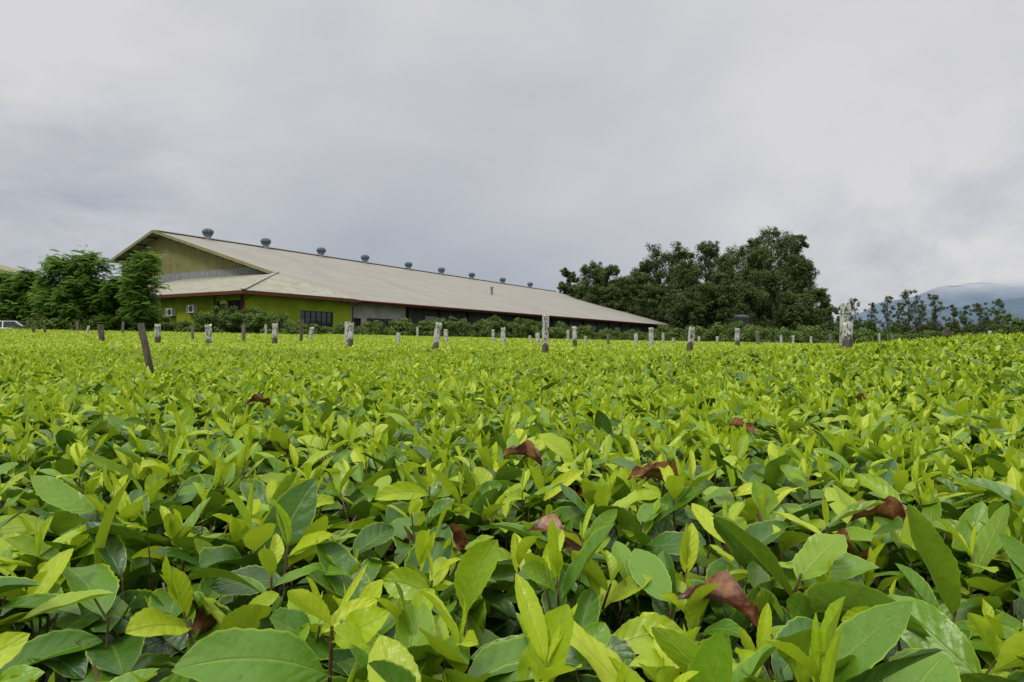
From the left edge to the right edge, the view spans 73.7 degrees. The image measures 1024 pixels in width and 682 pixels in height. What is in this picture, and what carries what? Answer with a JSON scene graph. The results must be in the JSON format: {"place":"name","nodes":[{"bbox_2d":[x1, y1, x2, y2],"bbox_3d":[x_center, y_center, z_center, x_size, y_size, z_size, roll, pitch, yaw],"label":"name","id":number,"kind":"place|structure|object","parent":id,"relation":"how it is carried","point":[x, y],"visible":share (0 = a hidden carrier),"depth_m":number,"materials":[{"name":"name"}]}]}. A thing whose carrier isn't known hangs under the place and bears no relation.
{"place":"outdoors","nodes":[
{"label":"outdoors","id":0,"kind":"place"},
{"bbox_2d":[0,0,1023,330],"label":"sky","id":1,"kind":"structure","parent":0,"point":[521,142],"materials":[{"name":"grey"}]},
{"bbox_2d":[835,285,1023,327],"bbox_3d":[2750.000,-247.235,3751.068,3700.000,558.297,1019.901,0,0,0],"label":"hill","id":2,"kind":"structure","parent":0,"point":[960,297],"depth_m":3886.40,"materials":[{"name":"blue"}]},
{"bbox_2d":[878,297,1023,331],"bbox_3d":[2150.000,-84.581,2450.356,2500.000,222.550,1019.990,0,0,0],"label":"hill","id":3,"kind":"structure","parent":0,"point":[1014,308],"depth_m":2664.18,"materials":[{"name":"blue"}]},
{"bbox_3d":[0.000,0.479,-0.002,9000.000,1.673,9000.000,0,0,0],"label":"ground","id":4,"kind":"structure","parent":0,"visible":0},
{"bbox_2d":[0,270,18,307],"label":"feathery tree","id":5,"kind":"object","parent":4,"relation":"on","point":[3,277],"visible":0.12,"depth_m":49.21,"materials":[{"name":"green plant"}]},
{"bbox_2d":[0,265,19,276],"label":"storage shed","id":6,"kind":"structure","parent":4,"relation":"on","point":[3,268],"depth_m":73.62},
{"bbox_2d":[0,321,27,328],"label":"parked car","id":7,"kind":"object","parent":4,"relation":"on","point":[6,324],"visible":0.12,"depth_m":46.36,"materials":[{"name":"white paint"}]},
{"bbox_2d":[0,279,29,320],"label":"feathery tree","id":8,"kind":"object","parent":4,"relation":"on","point":[6,298],"visible":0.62,"depth_m":48.20,"materials":[{"name":"green plant"}]},
{"bbox_2d":[7,266,51,320],"bbox_3d":[-34.592,-2.599,49.480,3.238,5.608,3.602,0,0,-22],"label":"feathery tree","id":9,"kind":"object","parent":4,"relation":"on","point":[26,279],"visible":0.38,"depth_m":48.71,"materials":[{"name":"green plant"}]},
{"bbox_2d":[16,286,52,320],"bbox_3d":[-33.277,-1.889,48.806,3.361,4.288,3.598,0,0,36],"label":"feathery tree","id":10,"kind":"object","parent":4,"relation":"on","point":[30,301],"visible":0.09,"depth_m":48.09,"materials":[{"name":"green plant"}]},
{"bbox_2d":[27,249,90,317],"bbox_3d":[-31.107,-3.023,47.587,4.237,6.702,3.874,0,0,29],"label":"feathery tree","id":11,"kind":"object","parent":4,"relation":"on","point":[54,269],"visible":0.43,"depth_m":46.91,"materials":[{"name":"green plant"}]},
{"bbox_2d":[35,313,102,330],"bbox_3d":[-30.036,-0.990,46.796,4.614,2.607,4.484,0,0,3],"label":"shrub","id":12,"kind":"object","parent":4,"relation":"on","point":[51,324],"visible":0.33,"depth_m":45.47,"materials":[{"name":"green plant"}]},
{"bbox_2d":[44,276,98,328],"bbox_3d":[-29.848,-2.037,47.008,3.774,4.806,3.941,0,0,0],"label":"feathery tree","id":13,"kind":"object","parent":4,"relation":"on","point":[65,305],"visible":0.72,"depth_m":46.07,"materials":[{"name":"green plant"}]},
{"bbox_2d":[69,314,99,329],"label":"shrub","id":14,"kind":"object","parent":4,"relation":"on","point":[84,319],"visible":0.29,"depth_m":45.96,"materials":[{"name":"green plant"}]},
{"bbox_2d":[57,245,118,323],"bbox_3d":[-29.050,-3.155,47.403,4.242,7.055,3.643,0,0,-40],"label":"feathery tree","id":15,"kind":"object","parent":4,"relation":"on","point":[86,263],"visible":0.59,"depth_m":46.79,"materials":[{"name":"green plant"}]},
{"bbox_2d":[97,324,104,340],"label":"wooden post","id":16,"kind":"object","parent":4,"relation":"on","point":[101,334],"visible":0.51,"depth_m":18.12,"materials":[{"name":"grey wood"}]},
{"bbox_2d":[89,275,133,329],"bbox_3d":[-27.396,-2.165,47.484,4.036,5.155,3.738,0,0,0],"label":"feathery tree","id":17,"kind":"object","parent":4,"relation":"on","point":[110,289],"visible":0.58,"depth_m":46.64,"materials":[{"name":"green plant"}]},
{"bbox_2d":[113,247,171,329],"bbox_3d":[-25.231,-2.977,46.371,3.750,6.890,4.000,0,0,0],"label":"feathery tree","id":18,"kind":"object","parent":4,"relation":"on","point":[137,279],"visible":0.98,"depth_m":46.04,"materials":[{"name":"green plant"}]},
{"bbox_2d":[137,323,153,372],"bbox_3d":[-2.322,0.449,4.497,0.048,1.176,0.035,-13,-1,0],"label":"wooden post","id":19,"kind":"object","parent":4,"relation":"on","point":[145,345],"visible":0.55,"depth_m":4.49,"materials":[{"name":"wood"}]},
{"bbox_2d":[137,309,171,330],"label":"shrub","id":20,"kind":"object","parent":4,"relation":"on","point":[166,320],"visible":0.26,"depth_m":47.41,"materials":[{"name":"green plant"}]},
{"bbox_2d":[154,324,160,343],"bbox_3d":[-8.432,0.238,16.251,0.140,1.301,0.111,0,1,0],"label":"wooden post","id":21,"kind":"object","parent":4,"relation":"on","point":[157,332],"visible":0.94,"depth_m":16.21,"materials":[{"name":"white paint"}]},
{"bbox_2d":[162,322,187,331],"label":"shrub","id":22,"kind":"object","parent":4,"relation":"on","point":[172,325],"visible":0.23,"depth_m":47.00,"materials":[{"name":"green plant"}]},
{"bbox_2d":[174,318,214,331],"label":"shrub","id":23,"kind":"object","parent":4,"relation":"on","point":[188,329],"visible":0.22,"depth_m":46.37,"materials":[{"name":"green plant"}]},
{"bbox_2d":[205,324,211,343],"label":"wooden post","id":24,"kind":"object","parent":4,"relation":"on","point":[208,333],"visible":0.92,"depth_m":15.47,"materials":[{"name":"white paint"}]},
{"bbox_2d":[193,306,232,332],"bbox_3d":[-20.373,-1.115,46.650,2.621,2.991,2.748,0,0,-32],"label":"shrub","id":25,"kind":"object","parent":4,"relation":"on","point":[202,319],"visible":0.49,"depth_m":45.91,"materials":[{"name":"green plant"}]},
{"bbox_2d":[206,304,249,332],"bbox_3d":[-19.177,-1.113,46.474,2.797,3.044,2.668,0,0,-42],"label":"shrub","id":26,"kind":"object","parent":4,"relation":"on","point":[229,324],"visible":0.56,"depth_m":45.89,"materials":[{"name":"green plant"}]},
{"bbox_2d":[221,307,255,333],"bbox_3d":[-18.656,-1.048,46.980,2.670,2.906,2.547,0,0,-19],"label":"shrub","id":27,"kind":"object","parent":4,"relation":"on","point":[245,310],"visible":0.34,"depth_m":46.33,"materials":[{"name":"green plant"}]},
{"bbox_2d":[245,309,279,333],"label":"shrub","id":28,"kind":"object","parent":4,"relation":"on","point":[263,315],"visible":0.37,"depth_m":46.19,"materials":[{"name":"green plant"}]},
{"bbox_2d":[240,312,303,333],"bbox_3d":[-16.177,-0.743,46.700,4.619,2.694,4.489,0,0,-23],"label":"shrub","id":29,"kind":"object","parent":4,"relation":"on","point":[283,328],"visible":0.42,"depth_m":45.88,"materials":[{"name":"green plant"}]},
{"bbox_2d":[272,323,277,343],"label":"wooden post","id":30,"kind":"object","parent":4,"relation":"on","point":[274,332],"visible":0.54,"depth_m":15.96,"materials":[{"name":"white wood"}]},
{"bbox_2d":[299,323,328,334],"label":"shrub","id":31,"kind":"object","parent":4,"relation":"on","point":[319,329],"visible":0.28,"depth_m":46.80,"materials":[{"name":"green plant"}]},
{"bbox_2d":[323,321,365,334],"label":"shrub","id":32,"kind":"object","parent":4,"relation":"on","point":[337,330],"visible":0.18,"depth_m":53.03,"materials":[{"name":"green plant"}]},
{"bbox_2d":[348,322,353,346],"bbox_3d":[-3.187,0.287,13.443,0.156,1.334,0.105,0,0,-41],"label":"wooden post","id":33,"kind":"object","parent":4,"relation":"on","point":[350,333],"visible":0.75,"depth_m":13.43,"materials":[{"name":"white paint"}]},
{"bbox_2d":[357,322,383,334],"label":"shrub","id":34,"kind":"object","parent":4,"relation":"on","point":[378,331],"visible":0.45,"depth_m":56.16,"materials":[{"name":"green plant"}]},
{"bbox_2d":[361,320,404,335],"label":"shrub","id":35,"kind":"object","parent":4,"relation":"on","point":[391,331],"visible":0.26,"depth_m":57.19,"materials":[{"name":"green plant"}]},
{"bbox_2d":[109,228,669,336],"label":"factory building","id":36,"kind":"structure","parent":4,"relation":"on","point":[205,273],"depth_m":72.98,"materials":[{"name":"metal"}]},
{"bbox_2d":[217,300,239,329],"bbox_3d":[-21.617,-0.990,52.267,2.900,4.200,0.040,0,0,30],"label":"doorway","id":37,"kind":"structure","parent":36,"relation":"in","point":[237,302],"depth_m":52.08,"materials":[{"name":"black"}]},
{"bbox_2d":[300,310,332,327],"bbox_3d":[-16.521,-1.819,57.668,0.110,1.400,3.700,0,0,30],"label":"window","id":38,"kind":"structure","parent":36,"relation":"in","point":[321,318],"depth_m":57.82,"materials":[{"name":"black glass"}]},
{"bbox_2d":[383,317,415,335],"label":"shrub","id":39,"kind":"object","parent":4,"relation":"on","point":[406,321],"visible":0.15,"depth_m":59.18,"materials":[{"name":"green plant"}]},
{"bbox_2d":[386,321,415,335],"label":"shrub","id":40,"kind":"object","parent":4,"relation":"on","point":[400,329],"visible":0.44,"depth_m":58.21,"materials":[{"name":"green plant"}]},
{"bbox_2d":[413,321,435,335],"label":"shrub","id":41,"kind":"object","parent":4,"relation":"on","point":[422,325],"visible":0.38,"depth_m":61.23,"materials":[{"name":"green plant"}]},
{"bbox_2d":[421,318,450,335],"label":"shrub","id":42,"kind":"object","parent":4,"relation":"on","point":[447,327],"visible":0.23,"depth_m":62.98,"materials":[{"name":"green plant"}]},
{"bbox_2d":[432,322,441,350],"bbox_3d":[-1.321,0.324,11.492,0.113,1.309,0.095,8,-3,0],"label":"wooden post","id":43,"kind":"object","parent":4,"relation":"on","point":[437,332],"visible":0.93,"depth_m":11.48,"materials":[{"name":"white paint"}]},
{"bbox_2d":[427,317,459,336],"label":"shrub","id":44,"kind":"object","parent":4,"relation":"on","point":[444,320],"visible":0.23,"depth_m":63.86,"materials":[{"name":"green plant"}]},
{"bbox_2d":[448,316,466,336],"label":"shrub","id":45,"kind":"object","parent":4,"relation":"on","point":[456,330],"visible":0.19,"depth_m":65.67,"materials":[{"name":"green plant"}]},
{"bbox_2d":[453,319,475,336],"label":"shrub","id":46,"kind":"object","parent":4,"relation":"on","point":[468,334],"visible":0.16,"depth_m":66.86,"materials":[{"name":"green plant"}]},
{"bbox_2d":[464,317,500,337],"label":"shrub","id":47,"kind":"object","parent":4,"relation":"on","point":[485,330],"visible":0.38,"depth_m":68.29,"materials":[{"name":"green plant"}]},
{"bbox_2d":[479,314,507,337],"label":"shrub","id":48,"kind":"object","parent":4,"relation":"on","point":[495,324],"visible":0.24,"depth_m":71.76,"materials":[{"name":"green plant"}]},
{"bbox_2d":[0,328,1023,681],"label":"tea plantation","id":49,"kind":"object","parent":4,"relation":"on","point":[226,506],"visible":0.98,"depth_m":1.06,"materials":[{"name":"green plant"}]},
{"bbox_2d":[508,322,526,337],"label":"shrub","id":50,"kind":"object","parent":4,"relation":"on","point":[514,333],"visible":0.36,"depth_m":74.33,"materials":[{"name":"green plant"}]},
{"bbox_2d":[514,318,535,337],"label":"shrub","id":51,"kind":"object","parent":4,"relation":"on","point":[530,330],"visible":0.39,"depth_m":77.57,"materials":[{"name":"green plant"}]},
{"bbox_2d":[542,314,548,352],"bbox_3d":[0.468,0.308,9.550,0.099,1.382,0.082,0,2,0],"label":"wooden post","id":52,"kind":"object","parent":4,"relation":"on","point":[545,333],"visible":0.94,"depth_m":9.52,"materials":[{"name":"white paint"}]},
{"bbox_2d":[549,327,569,338],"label":"shrub","id":53,"kind":"object","parent":4,"relation":"on","point":[553,331],"visible":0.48,"depth_m":83.42,"materials":[{"name":"green plant"}]},
{"bbox_2d":[556,267,579,294],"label":"gum tree","id":54,"kind":"object","parent":4,"relation":"on","point":[569,275],"visible":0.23,"depth_m":163.95,"materials":[{"name":"green plant"}]},
{"bbox_2d":[567,284,593,302],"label":"gum tree","id":55,"kind":"object","parent":4,"relation":"on","point":[577,292],"visible":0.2,"depth_m":152.12,"materials":[{"name":"green plant"}]},
{"bbox_2d":[578,260,618,293],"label":"gum tree","id":56,"kind":"object","parent":4,"relation":"on","point":[585,269],"visible":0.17,"depth_m":156.46,"materials":[{"name":"green plant"}]},
{"bbox_2d":[585,284,614,308],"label":"gum tree","id":57,"kind":"object","parent":4,"relation":"on","point":[595,294],"visible":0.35,"depth_m":148.75,"materials":[{"name":"green plant"}]},
{"bbox_2d":[593,264,629,311],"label":"gum tree","id":58,"kind":"object","parent":4,"relation":"on","point":[602,273],"visible":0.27,"depth_m":152.79,"materials":[{"name":"green plant"}]},
{"bbox_2d":[598,284,626,310],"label":"gum tree","id":59,"kind":"object","parent":4,"relation":"on","point":[615,294],"visible":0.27,"depth_m":148.87,"materials":[{"name":"green plant"}]},
{"bbox_2d":[605,327,623,339],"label":"shrub","id":60,"kind":"object","parent":4,"relation":"on","point":[621,335],"visible":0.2,"depth_m":100.40,"materials":[{"name":"green plant"}]},
{"bbox_2d":[617,271,650,317],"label":"gum tree","id":61,"kind":"object","parent":4,"relation":"on","point":[633,284],"visible":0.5,"depth_m":149.90,"materials":[{"name":"green plant"}]},
{"bbox_2d":[629,258,666,310],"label":"gum tree","id":62,"kind":"object","parent":4,"relation":"on","point":[645,268],"visible":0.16,"depth_m":154.90,"materials":[{"name":"green plant"}]},
{"bbox_2d":[638,281,673,330],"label":"gum tree","id":63,"kind":"object","parent":4,"relation":"on","point":[655,295],"visible":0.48,"depth_m":147.47,"materials":[{"name":"green plant"}]},
{"bbox_2d":[645,240,696,321],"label":"gum tree","id":64,"kind":"object","parent":4,"relation":"on","point":[676,258],"visible":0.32,"depth_m":154.19,"materials":[{"name":"green plant"}]},
{"bbox_2d":[669,327,688,339],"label":"shrub","id":65,"kind":"object","parent":4,"relation":"on","point":[675,332],"visible":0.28,"depth_m":64.00,"materials":[{"name":"green plant"}]},
{"bbox_2d":[665,259,709,330],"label":"gum tree","id":66,"kind":"object","parent":4,"relation":"on","point":[686,273],"visible":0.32,"depth_m":140.47,"materials":[{"name":"green plant"}]},
{"bbox_2d":[662,286,716,330],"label":"gum tree","id":67,"kind":"object","parent":4,"relation":"on","point":[679,316],"visible":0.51,"depth_m":134.03,"materials":[{"name":"green plant"}]},
{"bbox_2d":[686,326,694,351],"bbox_3d":[2.416,0.383,9.409,0.096,1.183,0.079,6,3,0],"label":"wooden post","id":68,"kind":"object","parent":4,"relation":"on","point":[691,337],"visible":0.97,"depth_m":9.36,"materials":[{"name":"white paint"}]},
{"bbox_2d":[675,325,719,341],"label":"shrub","id":69,"kind":"object","parent":4,"relation":"on","point":[697,331],"visible":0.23,"depth_m":56.24,"materials":[{"name":"green plant"}]},
{"bbox_2d":[688,240,720,317],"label":"gum tree","id":70,"kind":"object","parent":4,"relation":"on","point":[709,252],"visible":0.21,"depth_m":159.25,"materials":[{"name":"green plant"}]},
{"bbox_2d":[681,280,732,330],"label":"gum tree","id":71,"kind":"object","parent":4,"relation":"on","point":[705,294],"visible":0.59,"depth_m":132.05,"materials":[{"name":"green plant"}]},
{"bbox_2d":[707,270,745,327],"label":"gum tree","id":72,"kind":"object","parent":4,"relation":"on","point":[718,277],"visible":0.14,"depth_m":138.75,"materials":[{"name":"green plant"}]},
{"bbox_2d":[708,249,749,322],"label":"gum tree","id":73,"kind":"object","parent":4,"relation":"on","point":[725,263],"visible":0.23,"depth_m":143.80,"materials":[{"name":"green plant"}]},
{"bbox_2d":[703,320,760,342],"bbox_3d":[17.479,-0.218,54.032,4.619,3.096,4.489,0,0,24],"label":"shrub","id":74,"kind":"object","parent":4,"relation":"on","point":[713,331],"visible":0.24,"depth_m":53.81,"materials":[{"name":"green plant"}]},
{"bbox_2d":[713,280,769,328],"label":"gum tree","id":75,"kind":"object","parent":4,"relation":"on","point":[740,303],"visible":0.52,"depth_m":130.14,"materials":[{"name":"green plant"}]},
{"bbox_2d":[730,314,752,326],"bbox_3d":[18.831,-0.463,56.002,1.400,3.466,1.400,0,0,0],"label":"water tank","id":76,"kind":"object","parent":4,"relation":"on","point":[743,318],"visible":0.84,"depth_m":55.52,"materials":[{"name":"black plastic"}]},
{"bbox_2d":[714,325,770,342],"bbox_3d":[18.038,-0.025,53.493,4.489,2.644,4.619,0,0,22],"label":"shrub","id":77,"kind":"object","parent":4,"relation":"on","point":[745,332],"visible":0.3,"depth_m":52.18,"materials":[{"name":"green plant"}]},
{"bbox_2d":[723,237,782,301],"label":"gum tree","id":78,"kind":"object","parent":4,"relation":"on","point":[749,247],"visible":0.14,"depth_m":156.61,"materials":[{"name":"green plant"}]},
{"bbox_2d":[737,325,770,342],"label":"shrub","id":79,"kind":"object","parent":4,"relation":"on","point":[763,333],"visible":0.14,"depth_m":53.49,"materials":[{"name":"green plant"}]},
{"bbox_2d":[735,244,780,320],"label":"gum tree","id":80,"kind":"object","parent":4,"relation":"on","point":[760,260],"visible":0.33,"depth_m":148.01,"materials":[{"name":"green plant"}]},
{"bbox_2d":[745,268,795,336],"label":"gum tree","id":81,"kind":"object","parent":4,"relation":"on","point":[771,281],"visible":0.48,"depth_m":137.92,"materials":[{"name":"green plant"}]},
{"bbox_2d":[757,328,786,342],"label":"shrub","id":82,"kind":"object","parent":4,"relation":"on","point":[770,336],"visible":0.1,"depth_m":57.88,"materials":[{"name":"green plant"}]},
{"bbox_2d":[757,225,803,311],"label":"gum tree","id":83,"kind":"object","parent":4,"relation":"on","point":[784,243],"visible":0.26,"depth_m":160.55,"materials":[{"name":"green plant"}]},
{"bbox_2d":[774,330,804,342],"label":"shrub","id":84,"kind":"object","parent":4,"relation":"on","point":[787,334],"visible":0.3,"depth_m":55.67,"materials":[{"name":"green plant"}]},
{"bbox_2d":[777,234,817,293],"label":"gum tree","id":85,"kind":"object","parent":4,"relation":"on","point":[800,241],"visible":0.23,"depth_m":163.89,"materials":[{"name":"green plant"}]},
{"bbox_2d":[772,289,825,331],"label":"gum tree","id":86,"kind":"object","parent":4,"relation":"on","point":[801,306],"visible":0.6,"depth_m":131.88,"materials":[{"name":"green plant"}]},
{"bbox_2d":[778,252,820,328],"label":"gum tree","id":87,"kind":"object","parent":4,"relation":"on","point":[806,267],"visible":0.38,"depth_m":149.24,"materials":[{"name":"green plant"}]},
{"bbox_2d":[785,324,837,343],"bbox_3d":[26.002,0.007,59.457,4.619,3.049,4.489,0,0,-43],"label":"shrub","id":88,"kind":"object","parent":4,"relation":"on","point":[816,330],"visible":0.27,"depth_m":58.50,"materials":[{"name":"green plant"}]},
{"bbox_2d":[808,287,832,332],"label":"gum tree","id":89,"kind":"object","parent":4,"relation":"on","point":[823,297],"visible":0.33,"depth_m":138.68,"materials":[{"name":"green plant"}]},
{"bbox_2d":[821,306,839,334],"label":"tree","id":90,"kind":"object","parent":4,"relation":"on","point":[827,312],"visible":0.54,"depth_m":123.73,"materials":[{"name":"green plant"}]},
{"bbox_2d":[839,302,849,345],"bbox_3d":[3.714,0.230,7.654,0.105,1.334,0.084,0,3,0],"label":"wooden post","id":91,"kind":"object","parent":4,"relation":"on","point":[844,312],"visible":0.21,"depth_m":7.60,"materials":[{"name":"white paint"}]},
{"bbox_2d":[842,321,852,348],"bbox_3d":[3.671,0.341,7.502,0.181,1.118,0.106,0,0,-37],"label":"wooden post","id":92,"kind":"object","parent":4,"relation":"on","point":[847,336],"visible":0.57,"depth_m":7.48,"materials":[{"name":"white wood"}]},
{"bbox_2d":[848,298,862,322],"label":"slender tree","id":93,"kind":"object","parent":4,"relation":"on","point":[852,302],"visible":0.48,"depth_m":118.22,"materials":[{"name":"green plant"}]},
{"bbox_2d":[857,320,881,333],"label":"tree","id":94,"kind":"object","parent":4,"relation":"on","point":[871,325],"visible":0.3,"depth_m":107.42,"materials":[{"name":"green plant"}]},
{"bbox_2d":[863,302,879,328],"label":"slender tree","id":95,"kind":"object","parent":4,"relation":"on","point":[873,305],"visible":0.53,"depth_m":119.92,"materials":[{"name":"green plant"}]},
{"bbox_2d":[852,328,894,343],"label":"shrub","id":96,"kind":"object","parent":4,"relation":"on","point":[866,337],"visible":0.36,"depth_m":64.33,"materials":[{"name":"green plant"}]},
{"bbox_2d":[877,295,895,334],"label":"slender tree","id":97,"kind":"object","parent":4,"relation":"on","point":[887,317],"visible":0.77,"depth_m":109.84,"materials":[{"name":"green plant"}]},
{"bbox_2d":[882,321,903,333],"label":"tree","id":98,"kind":"object","parent":4,"relation":"on","point":[894,328],"visible":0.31,"depth_m":103.89,"materials":[{"name":"green plant"}]},
{"bbox_2d":[894,289,920,334],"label":"slender tree","id":99,"kind":"object","parent":4,"relation":"on","point":[905,327],"visible":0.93,"depth_m":87.79,"materials":[{"name":"green plant"}]},
{"bbox_2d":[911,300,924,336],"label":"slender tree","id":100,"kind":"object","parent":4,"relation":"on","point":[920,319],"visible":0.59,"depth_m":107.62,"materials":[{"name":"green plant"}]},
{"bbox_2d":[922,293,949,332],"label":"slender tree","id":101,"kind":"object","parent":4,"relation":"on","point":[935,316],"visible":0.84,"depth_m":86.03,"materials":[{"name":"green plant"}]},
{"bbox_2d":[945,304,963,334],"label":"slender tree","id":102,"kind":"object","parent":4,"relation":"on","point":[955,312],"visible":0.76,"depth_m":109.56,"materials":[{"name":"green plant"}]},
{"bbox_2d":[958,305,972,327],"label":"slender tree","id":103,"kind":"object","parent":4,"relation":"on","point":[963,320],"visible":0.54,"depth_m":103.71,"materials":[{"name":"green plant"}]},
{"bbox_2d":[968,303,991,333],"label":"slender tree","id":104,"kind":"object","parent":4,"relation":"on","point":[983,326],"visible":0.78,"depth_m":95.91,"materials":[{"name":"green plant"}]},
{"bbox_2d":[989,298,1007,330],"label":"slender tree","id":105,"kind":"object","parent":4,"relation":"on","point":[1001,305],"visible":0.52,"depth_m":99.84,"materials":[{"name":"green plant"}]},
{"bbox_2d":[985,313,1023,332],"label":"shrub","id":106,"kind":"object","parent":4,"relation":"on","point":[1008,316],"visible":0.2,"depth_m":59.91,"materials":[{"name":"green plant"}]},
{"bbox_2d":[998,319,1023,334],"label":"shrub","id":107,"kind":"object","parent":4,"relation":"on","point":[1018,327],"visible":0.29,"depth_m":57.88,"materials":[{"name":"green plant"}]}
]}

